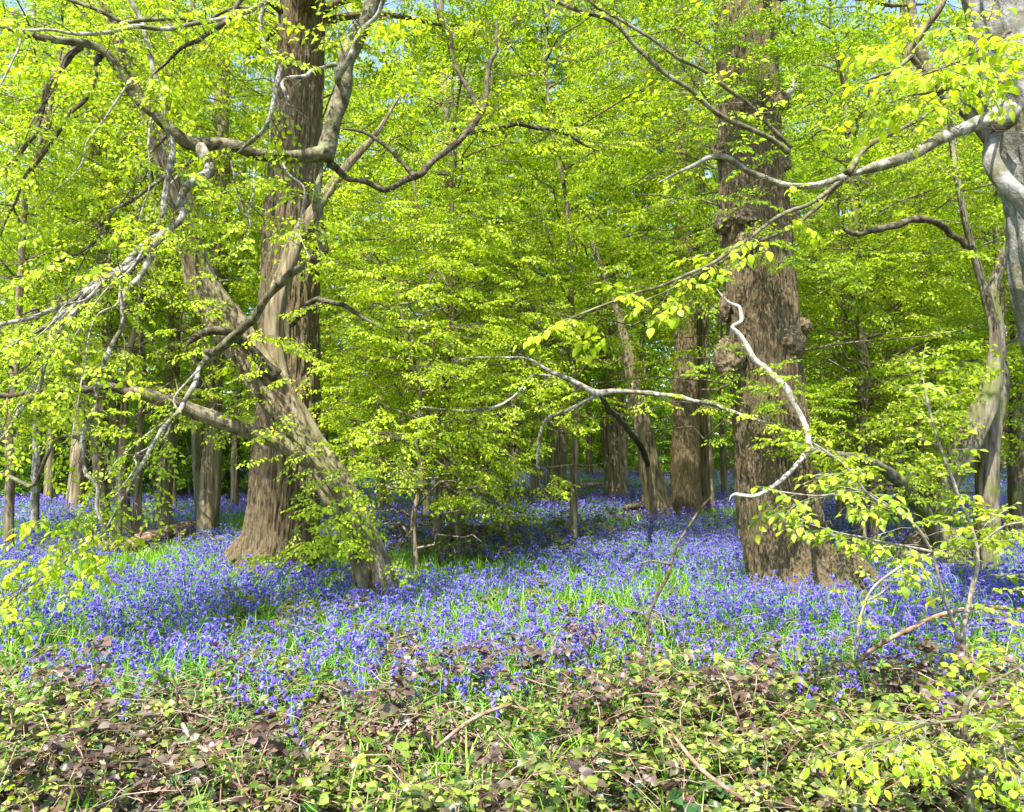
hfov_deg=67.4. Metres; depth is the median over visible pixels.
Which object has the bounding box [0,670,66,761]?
bramble
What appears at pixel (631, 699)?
bramble
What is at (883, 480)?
hornbeam tree
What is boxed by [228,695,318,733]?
bluebell
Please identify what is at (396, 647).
bramble
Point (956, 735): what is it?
bramble
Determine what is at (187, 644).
bluebell
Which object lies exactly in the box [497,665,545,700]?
bluebell
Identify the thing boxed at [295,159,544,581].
hornbeam sapling
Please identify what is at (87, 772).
bramble
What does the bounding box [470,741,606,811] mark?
bramble
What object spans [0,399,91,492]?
shrub
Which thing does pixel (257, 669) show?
bluebell
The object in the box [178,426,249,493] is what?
shrub
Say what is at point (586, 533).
bramble
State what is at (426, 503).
hornbeam tree
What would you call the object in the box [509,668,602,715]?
bramble
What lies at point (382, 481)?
hornbeam tree
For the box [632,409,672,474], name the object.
shrub
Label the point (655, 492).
hornbeam tree
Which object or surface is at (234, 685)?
bluebell
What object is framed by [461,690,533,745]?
bluebell
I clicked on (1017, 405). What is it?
hornbeam tree
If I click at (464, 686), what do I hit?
bluebell
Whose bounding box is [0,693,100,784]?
bramble
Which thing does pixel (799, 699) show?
bramble
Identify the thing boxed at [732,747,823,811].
bramble
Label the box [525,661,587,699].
bluebell
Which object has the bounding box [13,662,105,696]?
bramble
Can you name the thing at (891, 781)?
bramble
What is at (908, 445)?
shrub
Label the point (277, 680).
bluebell
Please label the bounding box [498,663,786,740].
bramble
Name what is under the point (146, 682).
bramble
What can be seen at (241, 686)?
bluebell
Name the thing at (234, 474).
hornbeam tree
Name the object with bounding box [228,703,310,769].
bluebell
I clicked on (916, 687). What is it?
bramble
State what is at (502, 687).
bluebell
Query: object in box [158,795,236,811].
bramble
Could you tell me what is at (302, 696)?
bluebell
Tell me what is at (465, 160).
woodland tree
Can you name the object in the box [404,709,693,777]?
bramble
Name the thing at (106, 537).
bramble
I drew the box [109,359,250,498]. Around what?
shrub
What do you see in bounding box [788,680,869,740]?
bluebell
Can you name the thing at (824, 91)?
hornbeam tree
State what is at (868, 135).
woodland tree
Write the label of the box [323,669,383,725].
bluebell
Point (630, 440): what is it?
shrub
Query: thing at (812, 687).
bluebell
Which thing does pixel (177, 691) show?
bare sapling
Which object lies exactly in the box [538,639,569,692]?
bluebell
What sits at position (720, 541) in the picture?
bluebell carpet
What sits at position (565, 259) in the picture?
hornbeam sapling
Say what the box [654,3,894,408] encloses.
woodland tree
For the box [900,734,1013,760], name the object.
bramble
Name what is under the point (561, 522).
bramble
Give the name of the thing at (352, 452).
woodland tree
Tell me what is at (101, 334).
woodland tree
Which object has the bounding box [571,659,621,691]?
bluebell
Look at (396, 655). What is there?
bluebell
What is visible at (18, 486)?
shrub
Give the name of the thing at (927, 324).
hornbeam sapling
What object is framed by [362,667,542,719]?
bramble
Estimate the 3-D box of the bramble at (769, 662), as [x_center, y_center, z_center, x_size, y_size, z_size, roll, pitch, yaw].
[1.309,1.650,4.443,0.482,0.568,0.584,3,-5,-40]
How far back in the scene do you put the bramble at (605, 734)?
3.56 m
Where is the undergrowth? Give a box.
[0,680,1021,811]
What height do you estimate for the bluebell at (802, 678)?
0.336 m
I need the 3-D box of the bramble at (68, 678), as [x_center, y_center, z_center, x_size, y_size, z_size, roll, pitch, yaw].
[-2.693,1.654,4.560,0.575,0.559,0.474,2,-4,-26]
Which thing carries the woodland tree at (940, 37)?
on the ground at (132, 806)
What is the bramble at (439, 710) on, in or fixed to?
on the ground at (132, 806)
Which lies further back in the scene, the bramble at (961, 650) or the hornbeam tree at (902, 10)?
the hornbeam tree at (902, 10)
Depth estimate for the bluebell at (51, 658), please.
5.14 m
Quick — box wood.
[0,206,1006,468]
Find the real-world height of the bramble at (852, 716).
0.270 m
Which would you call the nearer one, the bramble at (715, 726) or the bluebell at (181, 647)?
the bramble at (715, 726)
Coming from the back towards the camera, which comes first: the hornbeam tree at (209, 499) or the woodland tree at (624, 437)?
the woodland tree at (624, 437)
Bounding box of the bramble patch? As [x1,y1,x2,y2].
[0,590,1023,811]
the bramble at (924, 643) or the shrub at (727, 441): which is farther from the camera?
the shrub at (727, 441)
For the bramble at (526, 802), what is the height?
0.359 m
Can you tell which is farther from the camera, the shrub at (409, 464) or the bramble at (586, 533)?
the shrub at (409, 464)
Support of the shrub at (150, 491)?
on the ground at (132, 806)
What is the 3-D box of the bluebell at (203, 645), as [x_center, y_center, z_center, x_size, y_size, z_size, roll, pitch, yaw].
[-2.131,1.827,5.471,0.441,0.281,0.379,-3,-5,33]
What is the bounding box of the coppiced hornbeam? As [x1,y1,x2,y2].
[718,39,1023,572]
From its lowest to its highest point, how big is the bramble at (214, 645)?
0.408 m
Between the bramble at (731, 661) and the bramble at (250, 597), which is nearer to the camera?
the bramble at (731, 661)
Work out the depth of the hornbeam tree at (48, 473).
22.80 m
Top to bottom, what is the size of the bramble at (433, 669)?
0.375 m
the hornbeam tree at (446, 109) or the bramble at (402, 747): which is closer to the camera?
the bramble at (402, 747)
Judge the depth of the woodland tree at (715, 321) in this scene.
52.35 m
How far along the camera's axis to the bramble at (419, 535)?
12.00 m
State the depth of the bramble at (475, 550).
11.22 m
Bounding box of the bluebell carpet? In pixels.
[0,467,1023,730]
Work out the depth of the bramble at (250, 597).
7.53 m
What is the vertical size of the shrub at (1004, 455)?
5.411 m
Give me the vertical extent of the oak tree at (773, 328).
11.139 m
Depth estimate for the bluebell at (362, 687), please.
4.50 m
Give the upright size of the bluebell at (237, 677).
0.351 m
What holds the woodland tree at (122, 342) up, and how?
on the ground at (132, 806)
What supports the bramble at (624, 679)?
on the ground at (132, 806)
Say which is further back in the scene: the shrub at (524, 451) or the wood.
the wood
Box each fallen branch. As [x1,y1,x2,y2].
[181,722,227,764]
[435,703,512,748]
[665,724,744,800]
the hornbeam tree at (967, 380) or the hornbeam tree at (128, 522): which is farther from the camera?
the hornbeam tree at (967, 380)
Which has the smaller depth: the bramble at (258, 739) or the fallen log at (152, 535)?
the bramble at (258, 739)
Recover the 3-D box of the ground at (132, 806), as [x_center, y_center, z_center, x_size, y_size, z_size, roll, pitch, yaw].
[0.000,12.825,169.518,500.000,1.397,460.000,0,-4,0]
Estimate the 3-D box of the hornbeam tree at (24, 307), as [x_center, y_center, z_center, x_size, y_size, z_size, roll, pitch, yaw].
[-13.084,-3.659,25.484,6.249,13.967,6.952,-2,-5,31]
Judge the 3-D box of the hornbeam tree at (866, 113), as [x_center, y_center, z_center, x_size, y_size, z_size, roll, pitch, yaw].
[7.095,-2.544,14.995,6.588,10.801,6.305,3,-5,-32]
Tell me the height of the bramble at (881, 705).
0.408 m
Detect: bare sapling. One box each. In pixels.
[170,671,182,726]
[602,496,711,661]
[826,552,952,675]
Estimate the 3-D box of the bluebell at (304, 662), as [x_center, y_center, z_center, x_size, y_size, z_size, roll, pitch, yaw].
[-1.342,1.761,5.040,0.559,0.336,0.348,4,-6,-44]
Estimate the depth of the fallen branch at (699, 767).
3.17 m
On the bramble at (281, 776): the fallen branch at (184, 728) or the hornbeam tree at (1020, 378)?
the fallen branch at (184, 728)
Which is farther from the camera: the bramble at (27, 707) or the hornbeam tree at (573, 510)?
the hornbeam tree at (573, 510)
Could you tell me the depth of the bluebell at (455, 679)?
4.38 m
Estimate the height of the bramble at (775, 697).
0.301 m
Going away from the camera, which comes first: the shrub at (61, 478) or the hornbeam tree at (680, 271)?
the hornbeam tree at (680, 271)
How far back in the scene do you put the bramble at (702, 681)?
4.65 m
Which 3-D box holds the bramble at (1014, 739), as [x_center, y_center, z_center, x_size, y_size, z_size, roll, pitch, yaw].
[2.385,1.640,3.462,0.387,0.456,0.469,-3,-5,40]
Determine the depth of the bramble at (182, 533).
12.50 m
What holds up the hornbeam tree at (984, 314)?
on the ground at (132, 806)
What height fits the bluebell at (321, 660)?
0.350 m
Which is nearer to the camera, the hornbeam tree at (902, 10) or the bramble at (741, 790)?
the bramble at (741, 790)
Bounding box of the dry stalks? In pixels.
[0,604,1023,811]
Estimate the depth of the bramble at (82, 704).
4.45 m
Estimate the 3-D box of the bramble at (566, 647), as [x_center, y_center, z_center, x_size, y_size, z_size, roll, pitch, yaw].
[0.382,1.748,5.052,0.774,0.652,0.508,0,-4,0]
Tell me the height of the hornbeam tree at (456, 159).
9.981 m
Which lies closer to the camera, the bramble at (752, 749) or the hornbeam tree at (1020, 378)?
the bramble at (752, 749)
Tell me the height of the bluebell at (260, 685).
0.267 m
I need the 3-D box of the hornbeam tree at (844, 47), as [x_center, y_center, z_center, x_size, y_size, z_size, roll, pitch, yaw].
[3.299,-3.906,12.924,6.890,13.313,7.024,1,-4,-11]
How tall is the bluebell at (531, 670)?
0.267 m
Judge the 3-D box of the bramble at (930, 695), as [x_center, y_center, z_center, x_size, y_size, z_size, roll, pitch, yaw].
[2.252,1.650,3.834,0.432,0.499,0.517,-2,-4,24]
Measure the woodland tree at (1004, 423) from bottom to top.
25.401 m
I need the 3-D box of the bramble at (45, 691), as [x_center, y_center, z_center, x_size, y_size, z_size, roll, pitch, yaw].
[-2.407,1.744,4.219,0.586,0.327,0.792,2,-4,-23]
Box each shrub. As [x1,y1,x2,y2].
[0,367,133,495]
[0,369,70,496]
[0,388,31,493]
[0,394,127,498]
[0,395,104,494]
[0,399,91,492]
[21,378,146,491]
[42,369,193,497]
[44,376,157,486]
[90,372,158,489]
[108,421,224,500]
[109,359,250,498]
[128,415,227,503]
[148,365,254,497]
[176,430,245,490]
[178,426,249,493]
[221,402,253,491]
[358,410,410,468]
[386,444,421,469]
[407,423,436,467]
[476,410,529,471]
[481,425,530,467]
[544,431,583,471]
[627,396,672,473]
[627,401,672,473]
[628,396,719,476]
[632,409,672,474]
[712,415,733,476]
[712,423,733,462]
[901,419,953,467]
[1000,425,1006,474]
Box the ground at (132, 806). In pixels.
[0,460,1023,811]
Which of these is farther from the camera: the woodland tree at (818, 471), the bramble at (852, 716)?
the woodland tree at (818, 471)
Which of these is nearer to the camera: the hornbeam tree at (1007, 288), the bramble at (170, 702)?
the bramble at (170, 702)
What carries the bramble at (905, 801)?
on the ground at (132, 806)
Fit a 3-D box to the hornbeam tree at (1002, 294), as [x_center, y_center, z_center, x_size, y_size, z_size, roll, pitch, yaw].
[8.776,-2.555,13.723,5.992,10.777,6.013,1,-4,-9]
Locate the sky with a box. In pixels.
[0,0,978,459]
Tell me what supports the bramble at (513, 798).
on the ground at (132, 806)
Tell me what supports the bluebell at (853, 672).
on the ground at (132, 806)
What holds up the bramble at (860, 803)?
on the ground at (132, 806)
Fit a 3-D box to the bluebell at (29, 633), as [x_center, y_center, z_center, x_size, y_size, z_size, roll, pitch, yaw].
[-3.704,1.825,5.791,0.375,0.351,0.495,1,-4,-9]
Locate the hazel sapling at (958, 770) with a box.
[798,632,1023,811]
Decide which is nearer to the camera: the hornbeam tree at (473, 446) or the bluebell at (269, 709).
the bluebell at (269, 709)
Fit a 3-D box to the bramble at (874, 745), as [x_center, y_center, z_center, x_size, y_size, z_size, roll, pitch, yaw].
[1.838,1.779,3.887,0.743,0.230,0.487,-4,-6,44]
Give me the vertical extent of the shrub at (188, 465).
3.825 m
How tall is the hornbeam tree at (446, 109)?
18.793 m
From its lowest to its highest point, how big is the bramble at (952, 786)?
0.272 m
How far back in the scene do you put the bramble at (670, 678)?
4.56 m
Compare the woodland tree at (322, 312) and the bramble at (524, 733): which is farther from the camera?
the woodland tree at (322, 312)
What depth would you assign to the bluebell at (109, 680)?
4.42 m
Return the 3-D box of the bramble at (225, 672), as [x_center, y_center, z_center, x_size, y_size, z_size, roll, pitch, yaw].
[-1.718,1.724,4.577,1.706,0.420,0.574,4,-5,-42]
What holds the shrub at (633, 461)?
on the ground at (132, 806)
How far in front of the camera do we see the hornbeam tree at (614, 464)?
24.53 m
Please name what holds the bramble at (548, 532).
on the ground at (132, 806)
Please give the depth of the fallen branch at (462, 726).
3.89 m
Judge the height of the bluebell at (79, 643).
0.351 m
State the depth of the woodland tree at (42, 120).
38.35 m
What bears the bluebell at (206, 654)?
on the ground at (132, 806)
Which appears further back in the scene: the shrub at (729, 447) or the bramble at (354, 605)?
the shrub at (729, 447)
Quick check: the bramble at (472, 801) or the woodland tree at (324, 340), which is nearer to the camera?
the bramble at (472, 801)
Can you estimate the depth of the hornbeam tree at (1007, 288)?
21.92 m
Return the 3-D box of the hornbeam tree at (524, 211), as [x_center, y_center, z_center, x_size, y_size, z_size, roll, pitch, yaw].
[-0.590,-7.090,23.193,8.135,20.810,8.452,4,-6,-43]
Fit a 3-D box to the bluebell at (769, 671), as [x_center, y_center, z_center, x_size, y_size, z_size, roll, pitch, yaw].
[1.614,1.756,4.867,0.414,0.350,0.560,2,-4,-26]
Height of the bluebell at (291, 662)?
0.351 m
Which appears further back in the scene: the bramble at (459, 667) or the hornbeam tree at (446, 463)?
the hornbeam tree at (446, 463)
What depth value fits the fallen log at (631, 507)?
19.62 m
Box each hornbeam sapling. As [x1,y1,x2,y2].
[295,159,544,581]
[318,160,580,565]
[363,130,635,556]
[748,342,1023,702]
[793,166,1019,555]
[794,172,1023,535]
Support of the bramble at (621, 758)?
on the ground at (132, 806)
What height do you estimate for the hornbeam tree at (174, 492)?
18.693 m
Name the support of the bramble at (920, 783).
on the ground at (132, 806)
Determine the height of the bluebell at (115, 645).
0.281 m
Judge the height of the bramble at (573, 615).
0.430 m
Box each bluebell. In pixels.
[2,621,42,667]
[42,655,82,684]
[60,640,114,689]
[65,643,117,679]
[85,698,171,736]
[88,673,155,728]
[97,676,155,732]
[146,638,193,685]
[160,635,204,674]
[165,635,207,677]
[185,633,206,676]
[187,642,213,679]
[196,650,221,685]
[204,674,278,710]
[206,666,259,731]
[208,681,264,739]
[209,675,254,735]
[211,675,286,710]
[214,658,288,706]
[223,682,293,723]
[228,690,329,751]
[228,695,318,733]
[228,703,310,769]
[233,672,286,720]
[234,706,302,782]
[244,691,337,748]
[247,697,320,765]
[249,665,300,699]
[264,649,334,699]
[270,651,331,690]
[271,652,323,701]
[272,676,338,729]
[278,726,341,774]
[322,672,376,724]
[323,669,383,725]
[330,666,379,729]
[338,666,388,731]
[367,645,397,692]
[383,651,432,692]
[387,648,426,696]
[409,668,463,731]
[417,674,497,712]
[420,638,466,675]
[425,635,471,678]
[431,675,501,734]
[432,644,470,683]
[438,662,501,698]
[459,682,534,727]
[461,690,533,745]
[467,657,507,707]
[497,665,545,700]
[517,656,555,693]
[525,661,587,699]
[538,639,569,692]
[540,655,575,695]
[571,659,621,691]
[609,641,639,691]
[687,646,748,685]
[723,642,778,695]
[739,660,803,705]
[761,668,816,724]
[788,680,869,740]
[788,685,852,726]
[822,668,897,712]
[882,691,955,740]
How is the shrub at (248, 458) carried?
on the ground at (132, 806)
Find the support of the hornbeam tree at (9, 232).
on the ground at (132, 806)
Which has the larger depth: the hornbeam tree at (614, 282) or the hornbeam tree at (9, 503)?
the hornbeam tree at (614, 282)
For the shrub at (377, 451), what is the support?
on the ground at (132, 806)
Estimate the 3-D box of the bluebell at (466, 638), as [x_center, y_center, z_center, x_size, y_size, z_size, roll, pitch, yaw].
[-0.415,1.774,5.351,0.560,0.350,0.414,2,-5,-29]
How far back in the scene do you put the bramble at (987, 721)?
3.67 m
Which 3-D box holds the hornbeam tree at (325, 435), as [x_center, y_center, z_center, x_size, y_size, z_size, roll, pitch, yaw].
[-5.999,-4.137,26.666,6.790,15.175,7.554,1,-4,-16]
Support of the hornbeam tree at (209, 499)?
on the ground at (132, 806)
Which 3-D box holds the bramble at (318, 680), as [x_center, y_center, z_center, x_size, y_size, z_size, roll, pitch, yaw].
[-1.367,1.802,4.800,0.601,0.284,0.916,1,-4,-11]
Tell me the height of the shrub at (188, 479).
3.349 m
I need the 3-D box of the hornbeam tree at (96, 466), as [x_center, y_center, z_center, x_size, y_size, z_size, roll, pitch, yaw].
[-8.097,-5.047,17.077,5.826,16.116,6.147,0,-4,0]
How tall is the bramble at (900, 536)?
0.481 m
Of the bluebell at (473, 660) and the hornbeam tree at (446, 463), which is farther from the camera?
the hornbeam tree at (446, 463)
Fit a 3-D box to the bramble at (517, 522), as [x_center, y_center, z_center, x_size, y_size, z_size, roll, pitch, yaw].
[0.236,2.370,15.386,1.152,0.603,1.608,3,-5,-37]
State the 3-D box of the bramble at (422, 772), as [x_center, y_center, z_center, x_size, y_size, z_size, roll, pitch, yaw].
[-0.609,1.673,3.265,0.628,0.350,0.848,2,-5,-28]
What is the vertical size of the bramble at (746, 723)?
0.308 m
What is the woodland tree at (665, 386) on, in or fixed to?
on the ground at (132, 806)
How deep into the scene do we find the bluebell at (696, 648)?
5.16 m
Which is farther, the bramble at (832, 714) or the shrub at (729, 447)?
the shrub at (729, 447)
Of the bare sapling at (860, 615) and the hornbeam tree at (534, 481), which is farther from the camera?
the hornbeam tree at (534, 481)
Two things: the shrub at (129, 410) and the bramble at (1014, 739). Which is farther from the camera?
the shrub at (129, 410)
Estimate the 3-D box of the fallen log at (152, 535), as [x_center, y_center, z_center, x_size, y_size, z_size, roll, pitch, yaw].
[-6.428,2.224,12.961,1.159,0.416,0.979,-3,-5,39]
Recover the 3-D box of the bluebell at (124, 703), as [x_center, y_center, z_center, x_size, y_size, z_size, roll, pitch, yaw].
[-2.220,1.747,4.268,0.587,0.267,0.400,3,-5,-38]
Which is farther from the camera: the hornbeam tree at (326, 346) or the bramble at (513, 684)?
the hornbeam tree at (326, 346)
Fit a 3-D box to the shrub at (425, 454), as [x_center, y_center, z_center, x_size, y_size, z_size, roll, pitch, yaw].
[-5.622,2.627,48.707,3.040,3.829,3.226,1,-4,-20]
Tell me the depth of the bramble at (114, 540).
11.98 m
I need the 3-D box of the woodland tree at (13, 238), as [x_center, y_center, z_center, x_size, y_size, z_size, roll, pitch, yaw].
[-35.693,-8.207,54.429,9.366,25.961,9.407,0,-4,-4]
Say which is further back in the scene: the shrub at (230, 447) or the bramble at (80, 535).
the shrub at (230, 447)
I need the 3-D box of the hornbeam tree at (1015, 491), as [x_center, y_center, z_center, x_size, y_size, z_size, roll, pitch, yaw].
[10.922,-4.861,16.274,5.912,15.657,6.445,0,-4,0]
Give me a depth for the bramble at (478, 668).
4.98 m
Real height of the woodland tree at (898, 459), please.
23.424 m
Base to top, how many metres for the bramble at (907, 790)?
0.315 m
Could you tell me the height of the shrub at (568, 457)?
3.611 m
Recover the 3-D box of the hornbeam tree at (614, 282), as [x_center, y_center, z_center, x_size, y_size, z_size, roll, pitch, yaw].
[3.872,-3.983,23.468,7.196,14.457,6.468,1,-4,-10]
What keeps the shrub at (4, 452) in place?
on the ground at (132, 806)
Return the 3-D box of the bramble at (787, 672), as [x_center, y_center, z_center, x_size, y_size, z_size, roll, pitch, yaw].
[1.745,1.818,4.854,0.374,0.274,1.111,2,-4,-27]
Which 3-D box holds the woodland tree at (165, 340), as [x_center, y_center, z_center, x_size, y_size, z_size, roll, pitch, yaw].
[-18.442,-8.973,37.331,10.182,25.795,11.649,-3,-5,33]
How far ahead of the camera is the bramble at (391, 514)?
13.42 m
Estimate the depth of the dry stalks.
4.32 m
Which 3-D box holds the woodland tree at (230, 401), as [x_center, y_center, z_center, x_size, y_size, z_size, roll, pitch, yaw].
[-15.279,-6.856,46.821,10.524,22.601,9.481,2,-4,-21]
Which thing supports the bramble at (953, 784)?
on the ground at (132, 806)
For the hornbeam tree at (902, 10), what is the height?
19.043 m
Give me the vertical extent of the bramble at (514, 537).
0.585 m
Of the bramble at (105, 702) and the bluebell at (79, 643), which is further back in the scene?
the bluebell at (79, 643)
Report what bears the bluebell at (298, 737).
on the ground at (132, 806)
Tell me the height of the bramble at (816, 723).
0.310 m
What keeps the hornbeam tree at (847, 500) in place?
on the ground at (132, 806)
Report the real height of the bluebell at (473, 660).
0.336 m
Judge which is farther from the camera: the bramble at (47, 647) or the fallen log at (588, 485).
the fallen log at (588, 485)
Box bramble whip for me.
[846,605,1023,672]
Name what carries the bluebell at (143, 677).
on the ground at (132, 806)
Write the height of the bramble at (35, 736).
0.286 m
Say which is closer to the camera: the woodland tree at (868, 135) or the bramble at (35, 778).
the bramble at (35, 778)
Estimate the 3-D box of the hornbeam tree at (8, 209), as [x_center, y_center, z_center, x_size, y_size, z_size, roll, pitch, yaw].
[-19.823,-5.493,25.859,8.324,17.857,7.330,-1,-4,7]
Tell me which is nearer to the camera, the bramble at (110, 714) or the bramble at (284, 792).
the bramble at (284, 792)
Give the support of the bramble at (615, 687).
on the ground at (132, 806)
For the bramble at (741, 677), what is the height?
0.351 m
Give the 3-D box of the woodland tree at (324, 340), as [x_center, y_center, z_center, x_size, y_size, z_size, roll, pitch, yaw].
[-11.197,-10.538,37.128,10.528,29.055,10.482,-2,-5,31]
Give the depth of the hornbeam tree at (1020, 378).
16.25 m
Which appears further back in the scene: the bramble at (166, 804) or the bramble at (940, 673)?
the bramble at (940, 673)
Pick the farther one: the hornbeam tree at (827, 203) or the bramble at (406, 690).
the hornbeam tree at (827, 203)
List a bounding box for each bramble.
[0,534,153,559]
[0,643,128,688]
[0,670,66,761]
[0,674,123,730]
[0,687,92,783]
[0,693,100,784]
[0,693,122,737]
[0,698,112,784]
[0,716,119,778]
[0,740,200,811]
[1,712,115,760]
[2,635,113,719]
[4,686,132,752]
[4,729,148,811]
[6,702,60,801]
[9,711,160,775]
[10,656,133,729]
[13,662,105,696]
[13,708,155,794]
[14,699,175,740]
[25,534,83,551]
[53,669,91,740]
[55,532,122,557]
[59,656,332,714]
[70,533,184,558]
[105,658,246,756]
[113,529,211,547]
[126,730,215,811]
[142,750,366,811]
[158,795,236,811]
[177,703,375,811]
[189,707,448,811]
[204,536,235,556]
[208,586,315,616]
[212,639,273,689]
[219,600,324,634]
[231,711,336,811]
[242,781,350,811]
[243,704,322,762]
[243,704,457,811]
[246,664,337,721]
[276,745,444,811]
[315,676,421,754]
[334,611,459,647]
[341,594,378,619]
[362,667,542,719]
[366,629,427,691]
[376,513,442,538]
[381,525,441,553]
[385,750,579,811]
[388,657,447,706]
[391,523,482,565]
[398,763,611,811]
[404,645,504,690]
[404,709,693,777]
[407,775,443,810]
[409,516,490,532]
[416,523,502,547]
[425,655,572,723]
[436,531,534,565]
[440,641,541,699]
[442,510,501,526]
[458,696,729,754]
[459,789,545,811]
[461,517,535,547]
[462,632,573,689]
[466,686,645,758]
[470,577,570,614]
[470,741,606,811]
[478,523,572,557]
[479,510,545,529]
[496,720,719,811]
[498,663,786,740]
[498,720,651,806]
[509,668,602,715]
[509,796,556,811]
[511,627,624,705]
[516,644,654,728]
[517,524,596,557]
[524,511,590,540]
[526,515,621,549]
[530,687,736,797]
[535,621,590,670]
[549,506,622,528]
[552,677,618,760]
[555,717,689,786]
[565,610,615,648]
[566,688,867,740]
[583,668,639,742]
[589,650,681,711]
[598,717,875,786]
[614,709,858,798]
[617,655,658,728]
[620,673,748,729]
[622,605,733,637]
[624,653,732,724]
[625,686,820,724]
[631,686,825,736]
[631,711,736,811]
[635,647,737,716]
[642,647,807,716]
[661,696,735,789]
[662,719,841,796]
[670,675,784,712]
[673,726,855,785]
[677,724,773,811]
[687,650,798,741]
[710,666,842,726]
[719,634,889,706]
[725,705,985,811]
[726,674,784,715]
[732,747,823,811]
[749,679,879,743]
[758,687,878,732]
[762,687,1010,762]
[765,719,930,803]
[770,693,928,789]
[771,720,959,809]
[781,731,959,782]
[790,739,1016,811]
[797,688,984,811]
[804,730,947,794]
[837,663,1023,740]
[838,787,943,811]
[845,636,932,714]
[848,685,1023,739]
[855,710,1022,767]
[863,739,988,802]
[876,640,948,712]
[878,765,1007,802]
[881,741,1013,811]
[887,729,1023,811]
[888,531,911,549]
[892,707,1023,803]
[898,753,1018,801]
[899,663,1014,719]
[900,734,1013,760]
[901,660,1021,710]
[905,773,1019,811]
[909,761,991,811]
[913,678,1004,794]
[924,651,1023,694]
[947,709,1023,767]
[952,644,1023,744]
[995,727,1023,786]
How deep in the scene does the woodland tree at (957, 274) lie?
45.66 m
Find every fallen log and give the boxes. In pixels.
[89,523,157,551]
[134,520,195,540]
[511,482,602,497]
[623,502,644,510]
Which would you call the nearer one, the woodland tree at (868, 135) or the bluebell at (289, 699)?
the bluebell at (289, 699)
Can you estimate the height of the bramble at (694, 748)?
0.360 m
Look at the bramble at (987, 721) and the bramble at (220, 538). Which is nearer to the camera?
the bramble at (987, 721)
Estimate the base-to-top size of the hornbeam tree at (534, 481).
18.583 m
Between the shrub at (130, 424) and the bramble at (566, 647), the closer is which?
the bramble at (566, 647)
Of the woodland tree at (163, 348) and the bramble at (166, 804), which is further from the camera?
the woodland tree at (163, 348)
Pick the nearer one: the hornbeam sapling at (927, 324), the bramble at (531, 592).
the bramble at (531, 592)
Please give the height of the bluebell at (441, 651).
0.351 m
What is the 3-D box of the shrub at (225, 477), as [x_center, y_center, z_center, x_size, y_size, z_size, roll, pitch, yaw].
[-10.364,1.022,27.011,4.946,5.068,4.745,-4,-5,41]
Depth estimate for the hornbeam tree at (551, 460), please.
22.80 m
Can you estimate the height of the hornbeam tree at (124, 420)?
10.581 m
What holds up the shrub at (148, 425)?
on the ground at (132, 806)
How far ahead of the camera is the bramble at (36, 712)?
4.17 m
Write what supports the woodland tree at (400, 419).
on the ground at (132, 806)
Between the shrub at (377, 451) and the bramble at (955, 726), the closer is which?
the bramble at (955, 726)
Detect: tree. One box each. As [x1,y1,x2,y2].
[0,0,138,427]
[0,0,160,505]
[0,0,215,512]
[0,0,235,556]
[0,0,260,533]
[0,0,269,538]
[0,0,270,552]
[0,0,328,528]
[0,0,367,540]
[0,0,648,651]
[0,1,132,472]
[0,1,153,534]
[0,22,270,536]
[0,72,48,381]
[0,80,73,388]
[0,84,118,391]
[0,133,54,405]
[1,1,202,466]
[2,89,204,478]
[42,61,165,428]
[43,180,165,423]
[49,0,331,517]
[68,0,271,508]
[91,96,257,413]
[102,0,476,465]
[113,0,363,511]
[121,268,230,432]
[161,0,504,579]
[163,4,403,424]
[181,89,412,467]
[187,114,350,408]
[203,145,372,424]
[232,217,339,400]
[234,70,426,441]
[261,25,578,524]
[270,63,490,508]
[320,0,591,547]
[320,75,444,469]
[321,162,421,469]
[322,50,475,481]
[326,0,580,503]
[329,0,543,489]
[329,0,552,520]
[340,0,632,510]
[361,0,638,501]
[373,0,715,549]
[395,125,560,485]
[396,46,525,461]
[406,1,820,522]
[413,0,639,499]
[418,0,675,504]
[430,72,598,480]
[459,0,956,603]
[477,0,653,485]
[479,0,597,486]
[492,0,1023,363]
[507,0,716,501]
[508,0,724,484]
[508,0,999,439]
[509,195,598,435]
[510,0,716,481]
[530,43,728,501]
[536,83,691,416]
[538,105,656,476]
[542,0,822,518]
[562,0,928,540]
[580,0,810,512]
[591,112,690,470]
[611,16,729,432]
[640,19,820,494]
[645,0,1022,537]
[646,65,730,412]
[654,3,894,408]
[691,138,807,347]
[698,71,1000,521]
[705,128,965,528]
[709,0,959,397]
[719,0,1023,537]
[781,0,1002,507]
[782,106,875,473]
[784,59,898,491]
[792,62,999,489]
[794,154,1008,511]
[795,13,966,463]
[799,0,1023,508]
[801,24,979,467]
[842,93,1023,447]
[876,28,1009,468]
[877,9,1006,382]
[882,91,1023,429]
[886,3,1023,531]
[894,136,1008,486]
[924,9,1006,391]
[932,183,1006,424]
[944,152,1009,453]
[952,161,1006,468]
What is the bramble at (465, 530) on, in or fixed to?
on the ground at (132, 806)
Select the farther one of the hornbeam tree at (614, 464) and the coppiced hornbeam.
the hornbeam tree at (614, 464)
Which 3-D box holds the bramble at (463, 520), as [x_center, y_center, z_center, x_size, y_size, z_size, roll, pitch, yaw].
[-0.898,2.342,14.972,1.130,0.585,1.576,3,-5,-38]
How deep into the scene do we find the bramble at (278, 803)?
3.23 m

